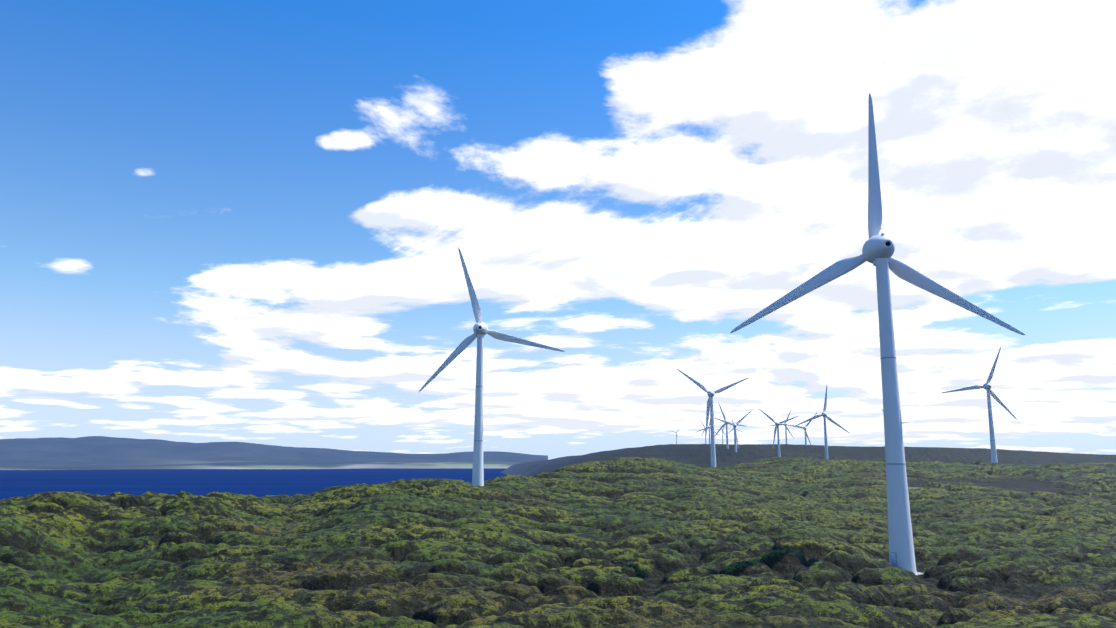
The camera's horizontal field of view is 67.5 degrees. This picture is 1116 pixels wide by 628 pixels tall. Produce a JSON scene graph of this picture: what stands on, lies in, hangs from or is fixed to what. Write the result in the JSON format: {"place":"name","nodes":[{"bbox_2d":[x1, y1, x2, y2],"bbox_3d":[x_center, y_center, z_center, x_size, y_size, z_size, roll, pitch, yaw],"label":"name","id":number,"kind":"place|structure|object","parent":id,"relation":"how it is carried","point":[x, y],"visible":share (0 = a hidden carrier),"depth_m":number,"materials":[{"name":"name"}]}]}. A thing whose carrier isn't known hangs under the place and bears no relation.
{"place":"outdoors","nodes":[
{"label":"outdoors","id":0,"kind":"place"},
{"bbox_2d":[0,469,506,499],"bbox_3d":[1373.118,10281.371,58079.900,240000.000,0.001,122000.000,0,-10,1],"label":"sea","id":1,"kind":"structure","parent":0,"point":[202,482],"depth_m":4088.92,"materials":[{"name":"blue liquid"}]},
{"bbox_2d":[0,436,547,469],"bbox_3d":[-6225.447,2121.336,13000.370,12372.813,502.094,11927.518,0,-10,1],"label":"distant hills","id":2,"kind":"structure","parent":0,"point":[89,453],"depth_m":12581.48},
{"bbox_2d":[0,444,1115,627],"bbox_3d":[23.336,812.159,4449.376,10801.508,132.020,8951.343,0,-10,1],"label":"terrain","id":3,"kind":"structure","parent":0,"point":[688,536],"depth_m":177.22,"materials":[{"name":"green plant"}]},
{"bbox_2d":[419,247,564,485],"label":"wind turbine","id":4,"kind":"object","parent":3,"relation":"on","point":[480,329],"visible":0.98,"depth_m":328.99,"materials":[{"name":"metal"}]},
{"bbox_2d":[697,422,719,443],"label":"wind turbine","id":5,"kind":"object","parent":3,"relation":"on","point":[709,431],"visible":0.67,"depth_m":2046.59,"materials":[{"name":"metal"}]},
{"bbox_2d":[677,369,748,467],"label":"wind turbine","id":6,"kind":"object","parent":3,"relation":"on","point":[710,393],"visible":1,"depth_m":689.23,"materials":[{"name":"metal"}]},
{"bbox_2d":[715,404,743,448],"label":"wind turbine","id":7,"kind":"object","parent":3,"relation":"on","point":[727,446],"visible":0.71,"depth_m":1363.69,"materials":[{"name":"metal"}]},
{"bbox_2d":[715,411,750,451],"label":"wind turbine","id":8,"kind":"object","parent":3,"relation":"on","point":[735,433],"visible":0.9,"depth_m":1291.62,"materials":[{"name":"metal"}]},
{"bbox_2d":[758,408,797,456],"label":"wind turbine","id":9,"kind":"object","parent":3,"relation":"on","point":[777,424],"visible":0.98,"depth_m":1200.29,"materials":[{"name":"metal"}]},
{"bbox_2d":[770,410,793,443],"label":"wind turbine","id":10,"kind":"object","parent":3,"relation":"on","point":[786,428],"visible":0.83,"depth_m":1722.91,"materials":[{"name":"metal"}]},
{"bbox_2d":[784,413,816,445],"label":"wind turbine","id":11,"kind":"object","parent":3,"relation":"on","point":[804,427],"visible":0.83,"depth_m":1428.44,"materials":[{"name":"metal"}]},
{"bbox_2d":[796,385,848,458],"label":"wind turbine","id":12,"kind":"object","parent":3,"relation":"on","point":[824,414],"visible":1,"depth_m":945.48,"materials":[{"name":"metal"}]},
{"bbox_2d":[730,93,1024,574],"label":"wind turbine","id":13,"kind":"object","parent":3,"relation":"on","point":[878,250],"visible":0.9,"depth_m":169.76,"materials":[{"name":"metal"}]},
{"bbox_2d":[942,347,1015,462],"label":"wind turbine","id":14,"kind":"object","parent":3,"relation":"on","point":[986,386],"visible":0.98,"depth_m":682.76,"materials":[{"name":"metal"}]},
{"bbox_2d":[0,0,1115,459],"label":"sky","id":15,"kind":"structure","parent":0,"point":[247,221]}
]}

